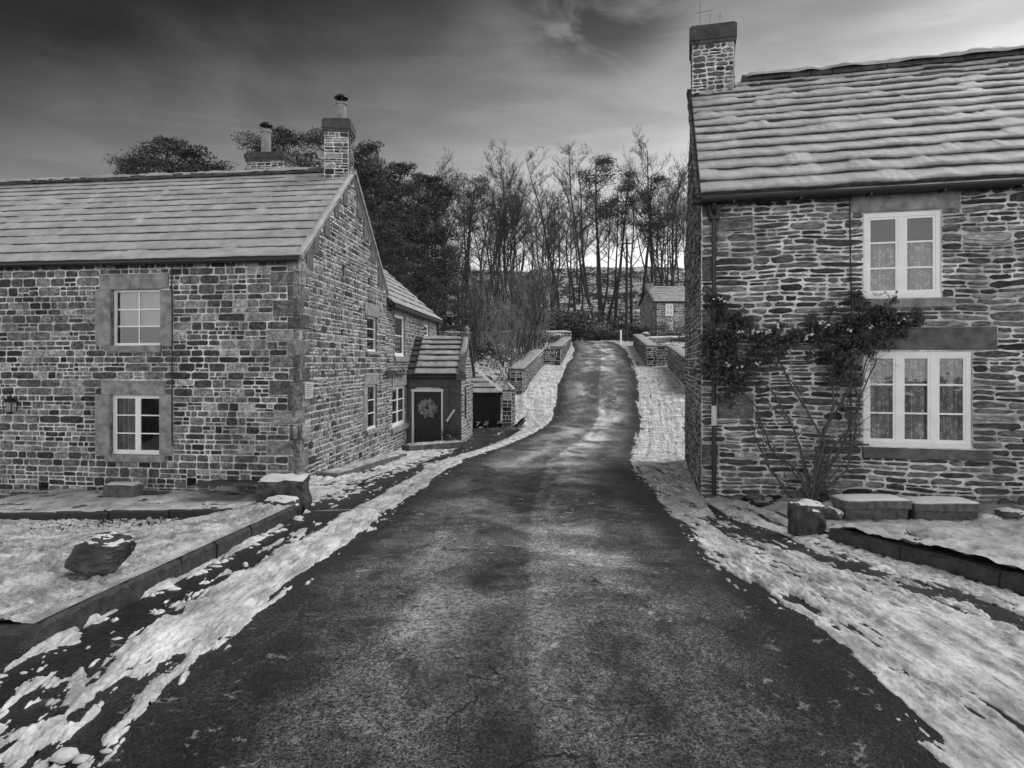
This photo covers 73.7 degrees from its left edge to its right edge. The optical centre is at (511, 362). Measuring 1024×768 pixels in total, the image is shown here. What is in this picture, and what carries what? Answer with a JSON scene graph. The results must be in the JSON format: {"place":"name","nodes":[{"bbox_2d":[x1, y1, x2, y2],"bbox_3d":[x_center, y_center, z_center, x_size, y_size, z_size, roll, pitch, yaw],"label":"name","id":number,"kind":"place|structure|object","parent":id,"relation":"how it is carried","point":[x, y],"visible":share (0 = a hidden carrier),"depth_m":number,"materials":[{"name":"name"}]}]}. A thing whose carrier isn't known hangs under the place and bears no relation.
{"place":"outdoors","nodes":[
{"label":"outdoors","id":0,"kind":"place"},
{"bbox_2d":[0,480,255,512],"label":"path","id":1,"kind":"structure","parent":0,"point":[80,506],"depth_m":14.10,"materials":[{"name":"white snow"}]},
{"bbox_2d":[0,512,56,520],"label":"step edge stone","id":2,"kind":"object","parent":1,"relation":"on","point":[44,516],"visible":0.36,"depth_m":12.26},
{"bbox_2d":[56,511,108,519],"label":"step edge stone","id":3,"kind":"object","parent":1,"relation":"on","point":[78,515],"visible":0.36,"depth_m":12.26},
{"bbox_2d":[103,481,143,497],"bbox_3d":[-7.822,2.583,13.751,0.718,0.371,0.317,0,0,7],"label":"wall foot trough","id":4,"kind":"object","parent":1,"relation":"on","point":[125,489],"depth_m":13.61,"materials":[{"name":"stone"}]},
{"bbox_2d":[109,510,169,519],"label":"step edge stone","id":5,"kind":"object","parent":1,"relation":"on","point":[135,514],"visible":0.41,"depth_m":12.26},
{"bbox_2d":[169,509,224,517],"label":"step edge stone","id":6,"kind":"object","parent":1,"relation":"on","point":[181,513],"visible":0.32,"depth_m":12.26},
{"bbox_2d":[0,502,291,623],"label":"snowy lawn","id":7,"kind":"structure","parent":0,"point":[39,582],"depth_m":6.13,"materials":[{"name":"snow"}]},
{"bbox_2d":[64,532,136,577],"bbox_3d":[-3.189,1.507,5.282,0.447,0.377,0.363,0,0,19],"label":"lawn rock","id":8,"kind":"object","parent":7,"relation":"on","point":[103,554],"visible":0.9,"depth_m":5.18,"materials":[{"name":"stone"}]},
{"bbox_2d":[263,495,301,514],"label":"kerb end stone","id":9,"kind":"object","parent":7,"relation":"on","point":[285,500],"visible":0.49,"depth_m":9.07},
{"bbox_2d":[0,342,574,767],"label":"snowy verge","id":10,"kind":"structure","parent":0,"point":[233,603],"depth_m":4.94,"materials":[{"name":"snow"}]},
{"bbox_2d":[0,623,38,660],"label":"kerb stone","id":11,"kind":"object","parent":10,"relation":"on","point":[18,640],"visible":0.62,"depth_m":4.01,"materials":[{"name":"stone"}]},
{"bbox_2d":[37,583,129,643],"bbox_3d":[-2.920,1.768,4.612,0.141,0.365,0.969,0,0,0],"label":"kerb stone","id":12,"kind":"object","parent":10,"relation":"on","point":[79,614],"visible":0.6,"depth_m":4.57,"materials":[{"name":"stone"}]},
{"bbox_2d":[122,559,181,603],"bbox_3d":[-2.920,1.822,5.515,0.141,0.361,0.804,0,0,0],"label":"kerb stone","id":13,"kind":"object","parent":10,"relation":"on","point":[140,584],"visible":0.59,"depth_m":5.44,"materials":[{"name":"stone"}]},
{"bbox_2d":[175,543,215,574],"bbox_3d":[-2.920,1.869,6.270,0.141,0.355,0.674,0,0,0],"label":"kerb stone","id":14,"kind":"object","parent":10,"relation":"on","point":[194,559],"visible":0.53,"depth_m":6.23,"materials":[{"name":"stone"}]},
{"bbox_2d":[211,527,250,558],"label":"kerb stone","id":15,"kind":"object","parent":10,"relation":"on","point":[225,544],"visible":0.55,"depth_m":6.95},
{"bbox_2d":[246,515,277,536],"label":"kerb stone","id":16,"kind":"object","parent":10,"relation":"on","point":[265,525],"visible":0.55,"depth_m":7.88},
{"bbox_2d":[255,473,311,514],"bbox_3d":[-3.248,1.899,9.750,0.723,0.624,0.674,0,0,-11],"label":"block boulder","id":17,"kind":"object","parent":10,"relation":"on","point":[275,484],"visible":0.64,"depth_m":9.48,"materials":[{"name":"stone"}]},
{"bbox_2d":[316,452,406,477],"bbox_3d":[-3.606,2.664,17.396,0.588,0.632,5.636,0,0,6],"label":"snow patch","id":18,"kind":"object","parent":10,"relation":"on","point":[365,464],"visible":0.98,"depth_m":16.34,"materials":[{"name":"snow"}]},
{"bbox_2d":[402,440,465,450],"bbox_3d":[-2.650,2.909,23.350,2.208,0.422,0.550,0,0,-36],"label":"stone step","id":19,"kind":"object","parent":10,"relation":"on","point":[444,444],"visible":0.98,"depth_m":23.14,"materials":[{"name":"stone"}]},
{"bbox_2d":[472,370,501,427],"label":"shed","id":20,"kind":"structure","parent":10,"relation":"on","point":[487,399],"depth_m":29.20,"materials":[{"name":"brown wood"}]},
{"bbox_2d":[509,349,543,394],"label":"bridge parapet","id":21,"kind":"structure","parent":10,"relation":"on","point":[523,372],"depth_m":34.60,"materials":[{"name":"stone"}]},
{"bbox_2d":[44,266,684,483],"bbox_3d":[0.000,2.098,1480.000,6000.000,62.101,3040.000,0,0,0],"label":"terrain","id":22,"kind":"structure","parent":0,"point":[636,311],"depth_m":111.43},
{"bbox_2d":[101,154,152,174],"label":"pine tree","id":23,"kind":"object","parent":22,"relation":"on","point":[124,168],"visible":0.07,"depth_m":64.08,"materials":[{"name":"black plant"}]},
{"bbox_2d":[117,134,203,174],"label":"pine tree","id":24,"kind":"object","parent":22,"relation":"on","point":[150,162],"visible":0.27,"depth_m":59.62,"materials":[{"name":"black plant"}]},
{"bbox_2d":[161,144,216,172],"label":"pine tree","id":25,"kind":"object","parent":22,"relation":"on","point":[187,154],"visible":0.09,"depth_m":62.37,"materials":[{"name":"black plant"}]},
{"bbox_2d":[0,94,388,490],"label":"stone cottage","id":26,"kind":"structure","parent":22,"relation":"on","point":[171,331],"depth_m":14.75,"materials":[{"name":"stone"}]},
{"bbox_2d":[95,273,170,351],"bbox_3d":[-8.022,-1.052,14.566,1.812,1.669,0.283,0,0,8],"label":"window","id":27,"kind":"structure","parent":26,"relation":"in","point":[152,308],"depth_m":14.57,"materials":[{"name":"white paint"}]},
{"bbox_2d":[95,380,172,462],"bbox_3d":[-8.021,1.242,14.584,1.817,1.729,0.319,0,0,8],"label":"window","id":28,"kind":"structure","parent":26,"relation":"in","point":[130,394],"depth_m":14.57,"materials":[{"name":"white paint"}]},
{"bbox_2d":[363,373,380,435],"bbox_3d":[-4.064,1.175,19.545,0.232,1.723,1.604,0,0,3],"label":"window","id":29,"kind":"structure","parent":26,"relation":"in","point":[369,379],"depth_m":19.23,"materials":[{"name":"white paint"}]},
{"bbox_2d":[364,302,380,354],"bbox_3d":[-4.061,-0.953,19.588,0.232,1.471,1.516,0,0,3],"label":"window","id":30,"kind":"structure","parent":26,"relation":"in","point":[371,310],"depth_m":19.65,"materials":[{"name":"white paint"}]},
{"bbox_2d":[230,125,321,169],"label":"pine tree","id":31,"kind":"object","parent":22,"relation":"on","point":[286,134],"visible":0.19,"depth_m":61.51,"materials":[{"name":"black plant"}]},
{"bbox_2d":[295,126,365,175],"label":"pine tree","id":32,"kind":"object","parent":22,"relation":"on","point":[312,140],"visible":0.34,"depth_m":59.39,"materials":[{"name":"black plant"}]},
{"bbox_2d":[363,192,421,295],"bbox_3d":[-9.135,-6.223,49.879,6.046,12.048,7.384,0,0,-21],"label":"pine tree","id":33,"kind":"object","parent":22,"relation":"on","point":[386,221],"visible":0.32,"depth_m":49.10,"materials":[{"name":"black plant"}]},
{"bbox_2d":[353,139,432,270],"bbox_3d":[-13.411,-10.591,61.717,10.307,18.637,10.307,0,0,24],"label":"pine tree","id":34,"kind":"object","parent":22,"relation":"on","point":[368,150],"visible":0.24,"depth_m":61.47,"materials":[{"name":"black plant"}]},
{"bbox_2d":[358,166,427,301],"bbox_3d":[-11.391,-9.155,58.113,9.956,16.243,8.152,0,0,-16],"label":"pine tree","id":35,"kind":"object","parent":22,"relation":"on","point":[377,190],"visible":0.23,"depth_m":58.45,"materials":[{"name":"black plant"}]},
{"bbox_2d":[372,160,438,287],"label":"pine tree","id":36,"kind":"object","parent":22,"relation":"on","point":[400,169],"visible":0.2,"depth_m":65.77,"materials":[{"name":"black plant"}]},
{"bbox_2d":[378,229,438,309],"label":"pine tree","id":37,"kind":"object","parent":22,"relation":"on","point":[392,268],"visible":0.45,"depth_m":48.07,"materials":[{"name":"black plant"}]},
{"bbox_2d":[383,269,443,452],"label":"roadside wing","id":38,"kind":"structure","parent":22,"relation":"on","point":[410,317],"depth_m":23.83,"materials":[{"name":"stone"}]},
{"bbox_2d":[391,375,408,433],"bbox_3d":[-3.841,1.366,23.084,0.234,1.878,2.419,0,0,4],"label":"window","id":39,"kind":"structure","parent":38,"relation":"in","point":[398,382],"depth_m":23.04,"materials":[{"name":"white paint"}]},
{"bbox_2d":[394,308,408,361],"bbox_3d":[-3.853,-0.986,23.287,0.278,1.918,2.014,0,0,4],"label":"window","id":40,"kind":"structure","parent":38,"relation":"in","point":[399,357],"depth_m":23.40,"materials":[{"name":"white paint"}]},
{"bbox_2d":[406,326,475,443],"bbox_3d":[-2.626,0.955,25.700,2.332,4.690,3.299,0,0,0],"label":"stone porch","id":41,"kind":"object","parent":38,"relation":"attached to","point":[441,373],"visible":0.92,"depth_m":24.39,"materials":[{"name":"stone"}]},
{"bbox_2d":[414,392,440,442],"bbox_3d":[-3.015,1.976,24.397,1.009,2.008,0.126,0,0,0],"label":"door","id":42,"kind":"structure","parent":41,"relation":"in","point":[425,430],"depth_m":24.39,"materials":[{"name":"black paint"}]},
{"bbox_2d":[381,201,445,328],"bbox_3d":[-8.201,-6.785,53.902,6.014,11.982,7.344,0,0,-6],"label":"pine tree","id":43,"kind":"object","parent":22,"relation":"on","point":[409,225],"visible":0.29,"depth_m":53.28,"materials":[{"name":"black plant"}]},
{"bbox_2d":[391,172,469,274],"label":"pine tree","id":44,"kind":"object","parent":22,"relation":"on","point":[414,175],"visible":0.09,"depth_m":75.29,"materials":[{"name":"black plant"}]},
{"bbox_2d":[409,245,456,335],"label":"pine tree","id":45,"kind":"object","parent":22,"relation":"on","point":[430,280],"visible":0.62,"depth_m":49.48,"materials":[{"name":"black plant"}]},
{"bbox_2d":[409,203,463,326],"bbox_3d":[-7.475,-7.583,59.861,7.402,12.076,6.061,0,0,28],"label":"pine tree","id":46,"kind":"object","parent":22,"relation":"on","point":[424,214],"visible":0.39,"depth_m":58.90,"materials":[{"name":"black plant"}]},
{"bbox_2d":[408,147,475,328],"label":"bare tree","id":47,"kind":"object","parent":22,"relation":"on","point":[445,174],"visible":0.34,"depth_m":75.84,"materials":[{"name":"grey plant"}]},
{"bbox_2d":[406,173,479,296],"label":"pine tree","id":48,"kind":"object","parent":22,"relation":"on","point":[447,191],"visible":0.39,"depth_m":71.12,"materials":[{"name":"black plant"}]},
{"bbox_2d":[426,223,470,330],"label":"pine tree","id":49,"kind":"object","parent":22,"relation":"on","point":[447,248],"visible":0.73,"depth_m":57.29,"materials":[{"name":"black plant"}]},
{"bbox_2d":[446,172,497,314],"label":"pine tree","id":50,"kind":"object","parent":22,"relation":"on","point":[476,197],"visible":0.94,"depth_m":79.20,"materials":[{"name":"black plant"}]},
{"bbox_2d":[455,266,488,361],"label":"sapling","id":51,"kind":"object","parent":22,"relation":"on","point":[471,307],"visible":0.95,"depth_m":42.09,"materials":[{"name":"grey plant"}]},
{"bbox_2d":[449,185,528,330],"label":"bare tree","id":52,"kind":"object","parent":22,"relation":"on","point":[467,240],"visible":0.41,"depth_m":87.80,"materials":[{"name":"grey plant"}]},
{"bbox_2d":[464,266,514,350],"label":"sapling","id":53,"kind":"object","parent":22,"relation":"on","point":[486,308],"visible":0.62,"depth_m":50.59,"materials":[{"name":"grey plant"}]},
{"bbox_2d":[473,213,512,330],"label":"bare tree","id":54,"kind":"object","parent":22,"relation":"on","point":[500,235],"visible":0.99,"depth_m":67.36,"materials":[{"name":"grey plant"}]},
{"bbox_2d":[479,292,515,359],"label":"sapling","id":55,"kind":"object","parent":22,"relation":"on","point":[500,323],"visible":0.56,"depth_m":44.51,"materials":[{"name":"grey plant"}]},
{"bbox_2d":[454,138,541,306],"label":"bare tree","id":56,"kind":"object","parent":22,"relation":"on","point":[508,186],"visible":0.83,"depth_m":94.26,"materials":[{"name":"grey plant"}]},
{"bbox_2d":[460,174,547,319],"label":"bare tree","id":57,"kind":"object","parent":22,"relation":"on","point":[478,233],"visible":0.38,"depth_m":92.76,"materials":[{"name":"grey plant"}]},
{"bbox_2d":[473,148,535,304],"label":"bare tree","id":58,"kind":"object","parent":22,"relation":"on","point":[503,169],"visible":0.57,"depth_m":105.91,"materials":[{"name":"grey plant"}]},
{"bbox_2d":[439,330,570,343],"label":"field wall","id":59,"kind":"structure","parent":22,"relation":"on","point":[548,335],"depth_m":59.71,"materials":[{"name":"stone"}]},
{"bbox_2d":[502,382,515,426],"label":"gate pier","id":60,"kind":"structure","parent":22,"relation":"on","point":[508,406],"depth_m":28.30,"materials":[{"name":"stone"}]},
{"bbox_2d":[476,297,542,379],"bbox_3d":[-0.029,-0.907,36.417,3.261,5.452,3.446,0,0,-17],"label":"sapling","id":61,"kind":"object","parent":22,"relation":"on","point":[513,343],"visible":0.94,"depth_m":36.44,"materials":[{"name":"grey plant"}]},
{"bbox_2d":[484,264,534,366],"bbox_3d":[-0.229,-2.351,41.093,2.845,7.203,2.196,0,0,-40],"label":"sapling","id":62,"kind":"object","parent":22,"relation":"on","point":[509,323],"visible":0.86,"depth_m":40.98,"materials":[{"name":"grey plant"}]},
{"bbox_2d":[471,262,552,354],"bbox_3d":[-0.044,-3.472,48.134,4.538,7.588,4.796,0,0,-29],"label":"sapling","id":63,"kind":"object","parent":22,"relation":"on","point":[519,284],"visible":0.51,"depth_m":48.14,"materials":[{"name":"grey plant"}]},
{"bbox_2d":[487,197,545,315],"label":"bare tree","id":64,"kind":"object","parent":22,"relation":"on","point":[506,223],"visible":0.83,"depth_m":89.89,"materials":[{"name":"grey plant"}]},
{"bbox_2d":[496,256,542,353],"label":"sapling","id":65,"kind":"object","parent":22,"relation":"on","point":[525,349],"visible":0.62,"depth_m":48.10,"materials":[{"name":"grey plant"}]},
{"bbox_2d":[507,256,557,355],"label":"sapling","id":66,"kind":"object","parent":22,"relation":"on","point":[536,321],"visible":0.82,"depth_m":44.30,"materials":[{"name":"grey plant"}]},
{"bbox_2d":[510,145,568,312],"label":"bare tree","id":67,"kind":"object","parent":22,"relation":"on","point":[536,195],"visible":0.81,"depth_m":100.17,"materials":[{"name":"grey plant"}]},
{"bbox_2d":[514,258,567,349],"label":"sapling","id":68,"kind":"object","parent":22,"relation":"on","point":[541,324],"visible":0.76,"depth_m":51.54,"materials":[{"name":"grey plant"}]},
{"bbox_2d":[525,194,569,318],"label":"bare tree","id":69,"kind":"object","parent":22,"relation":"on","point":[545,239],"visible":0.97,"depth_m":75.12,"materials":[{"name":"grey plant"}]},
{"bbox_2d":[513,189,589,328],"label":"bare tree","id":70,"kind":"object","parent":22,"relation":"on","point":[533,241],"visible":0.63,"depth_m":87.98,"materials":[{"name":"grey plant"}]},
{"bbox_2d":[550,337,571,364],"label":"bridge parapet","id":71,"kind":"structure","parent":22,"relation":"on","point":[563,344],"depth_m":45.04,"materials":[{"name":"stone"}]},
{"bbox_2d":[446,265,684,381],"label":"undergrowth","id":72,"kind":"object","parent":22,"relation":"on","point":[492,353],"visible":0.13,"depth_m":102.94,"materials":[{"name":"plant"}]},
{"bbox_2d":[540,205,593,312],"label":"bare tree","id":73,"kind":"object","parent":22,"relation":"on","point":[570,249],"visible":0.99,"depth_m":72.82,"materials":[{"name":"grey plant"}]},
{"bbox_2d":[529,184,607,325],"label":"bare tree","id":74,"kind":"object","parent":22,"relation":"on","point":[557,235],"visible":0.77,"depth_m":84.51,"materials":[{"name":"grey plant"}]},
{"bbox_2d":[528,140,612,324],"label":"bare tree","id":75,"kind":"object","parent":22,"relation":"on","point":[565,190],"visible":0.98,"depth_m":84.74,"materials":[{"name":"grey plant"}]},
{"bbox_2d":[536,306,605,340],"bbox_3d":[5.503,-3.307,63.270,6.609,3.654,5.497,0,0,28],"label":"evergreen bush","id":76,"kind":"object","parent":22,"relation":"on","point":[585,318],"visible":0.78,"depth_m":62.32,"materials":[{"name":"black plant"}]},
{"bbox_2d":[550,143,613,297],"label":"bare tree","id":77,"kind":"object","parent":22,"relation":"on","point":[578,200],"visible":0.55,"depth_m":102.92,"materials":[{"name":"grey plant"}]},
{"bbox_2d":[572,153,623,319],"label":"pine tree","id":78,"kind":"object","parent":22,"relation":"on","point":[601,162],"visible":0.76,"depth_m":94.53,"materials":[{"name":"black plant"}]},
{"bbox_2d":[576,182,621,325],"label":"bare tree","id":79,"kind":"object","parent":22,"relation":"on","point":[597,253],"visible":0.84,"depth_m":90.58,"materials":[{"name":"grey plant"}]},
{"bbox_2d":[571,186,637,317],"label":"bare tree","id":80,"kind":"object","parent":22,"relation":"on","point":[607,285],"visible":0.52,"depth_m":93.42,"materials":[{"name":"grey plant"}]},
{"bbox_2d":[579,180,648,323],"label":"bare tree","id":81,"kind":"object","parent":22,"relation":"on","point":[611,305],"visible":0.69,"depth_m":92.34,"materials":[{"name":"grey plant"}]},
{"bbox_2d":[620,238,632,340],"bbox_3d":[10.385,-6.300,61.975,1.100,10.001,0.350,0,0,0],"label":"telegraph pole","id":82,"kind":"object","parent":22,"relation":"on","point":[626,300],"visible":0.97,"depth_m":61.90,"materials":[{"name":"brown wood"}]},
{"bbox_2d":[604,165,658,324],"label":"pine tree","id":83,"kind":"object","parent":22,"relation":"on","point":[627,175],"visible":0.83,"depth_m":91.64,"materials":[{"name":"black plant"}]},
{"bbox_2d":[590,176,673,326],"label":"bare tree","id":84,"kind":"object","parent":22,"relation":"on","point":[631,265],"visible":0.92,"depth_m":89.28,"materials":[{"name":"grey plant"}]},
{"bbox_2d":[633,334,657,365],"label":"bridge parapet","id":85,"kind":"structure","parent":22,"relation":"on","point":[640,341],"depth_m":43.90,"materials":[{"name":"stone"}]},
{"bbox_2d":[628,199,672,285],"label":"pine tree","id":86,"kind":"object","parent":22,"relation":"on","point":[652,240],"visible":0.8,"depth_m":90.06,"materials":[{"name":"black plant"}]},
{"bbox_2d":[615,126,688,295],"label":"bare tree","id":87,"kind":"object","parent":22,"relation":"on","point":[647,250],"visible":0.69,"depth_m":100.22,"materials":[{"name":"grey plant"}]},
{"bbox_2d":[618,180,686,285],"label":"bare tree","id":88,"kind":"object","parent":22,"relation":"on","point":[664,242],"visible":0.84,"depth_m":89.45,"materials":[{"name":"grey plant"}]},
{"bbox_2d":[633,173,678,281],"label":"pine tree","id":89,"kind":"object","parent":22,"relation":"on","point":[657,180],"visible":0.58,"depth_m":95.52,"materials":[{"name":"black plant"}]},
{"bbox_2d":[638,282,684,335],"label":"house","id":90,"kind":"structure","parent":22,"relation":"on","point":[654,302],"depth_m":83.55,"materials":[{"name":"stone"}]},
{"bbox_2d":[637,199,685,285],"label":"bare tree","id":91,"kind":"object","parent":22,"relation":"on","point":[668,251],"visible":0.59,"depth_m":93.02,"materials":[{"name":"grey plant"}]},
{"bbox_2d":[658,155,687,285],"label":"bare tree","id":92,"kind":"object","parent":22,"relation":"on","point":[677,196],"visible":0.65,"depth_m":101.36,"materials":[{"name":"grey plant"}]},
{"bbox_2d":[684,10,1023,503],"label":"rubble house","id":93,"kind":"structure","parent":22,"relation":"on","point":[817,188],"depth_m":10.45,"materials":[{"name":"stone"}]},
{"bbox_2d":[688,288,926,500],"bbox_3d":[4.380,0.473,10.218,3.368,3.202,0.712,0,0,11],"label":"climbing rose","id":94,"kind":"object","parent":93,"relation":"attached to","point":[883,317],"visible":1,"depth_m":10.22,"materials":[{"name":"black plant"}]},
{"bbox_2d":[851,191,959,308],"bbox_3d":[5.838,-1.691,10.174,1.454,1.770,0.237,0,0,14],"label":"window","id":95,"kind":"structure","parent":93,"relation":"in","point":[910,268],"depth_m":10.16,"materials":[{"name":"white paint"}]},
{"bbox_2d":[860,327,996,460],"bbox_3d":[6.121,0.453,10.103,1.804,1.948,0.249,0,0,14],"label":"window","id":96,"kind":"structure","parent":93,"relation":"in","point":[924,400],"depth_m":10.10,"materials":[{"name":"white paint"}]},
{"bbox_2d":[0,341,1023,767],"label":"road","id":97,"kind":"structure","parent":0,"point":[556,591],"depth_m":4.15,"materials":[{"name":"asphalt"}]},
{"bbox_2d":[0,416,1023,767],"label":"snow lumps","id":98,"kind":"object","parent":97,"relation":"on","point":[66,754],"visible":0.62,"depth_m":6.19,"materials":[{"name":"snow"}]},
{"bbox_2d":[0,0,1023,271],"label":"sky","id":99,"kind":"structure","parent":0,"point":[81,81],"materials":[{"name":"grey"}]},
{"bbox_2d":[600,340,1023,767],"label":"snowy verge","id":100,"kind":"structure","parent":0,"point":[948,655],"depth_m":4.82,"materials":[{"name":"snow"}]},
{"bbox_2d":[667,346,684,388],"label":"bridge parapet","id":101,"kind":"structure","parent":100,"relation":"on","point":[676,361],"depth_m":38.02,"materials":[{"name":"stone"}]},
{"bbox_2d":[787,498,825,538],"bbox_3d":[3.341,1.801,7.749,0.368,0.497,0.350,0,0,0],"label":"marker stone","id":102,"kind":"object","parent":100,"relation":"on","point":[806,516],"visible":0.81,"depth_m":7.61,"materials":[{"name":"stone"}]},
{"bbox_2d":[748,496,1023,572],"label":"lawn","id":103,"kind":"structure","parent":0,"point":[965,555],"depth_m":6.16,"materials":[{"name":"white snow"}]},
{"bbox_2d":[828,528,911,560],"bbox_3d":[3.591,1.908,6.902,0.136,0.377,1.000,0,0,-14],"label":"kerb stone","id":104,"kind":"object","parent":103,"relation":"on","point":[881,546],"visible":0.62,"depth_m":6.83,"materials":[{"name":"stone"}]},
{"bbox_2d":[831,494,911,519],"bbox_3d":[4.417,1.793,8.414,0.819,0.309,0.408,0,0,0],"label":"stone trough","id":105,"kind":"object","parent":103,"relation":"on","point":[870,506],"visible":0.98,"depth_m":8.26,"materials":[{"name":"stone"}]},
{"bbox_2d":[902,496,981,520],"bbox_3d":[5.264,1.838,8.413,0.814,0.343,0.406,0,0,0],"label":"stone trough","id":106,"kind":"object","parent":103,"relation":"on","point":[930,508],"visible":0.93,"depth_m":8.26,"materials":[{"name":"stone"}]},
{"bbox_2d":[901,546,1011,587],"bbox_3d":[3.829,1.848,5.937,0.136,0.374,1.019,0,0,-14],"label":"kerb stone","id":107,"kind":"object","parent":103,"relation":"on","point":[979,571],"visible":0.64,"depth_m":5.86,"materials":[{"name":"stone"}]},
{"bbox_2d":[1000,571,1023,596],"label":"kerb stone","id":108,"kind":"object","parent":103,"relation":"on","point":[1013,581],"visible":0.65,"depth_m":5.34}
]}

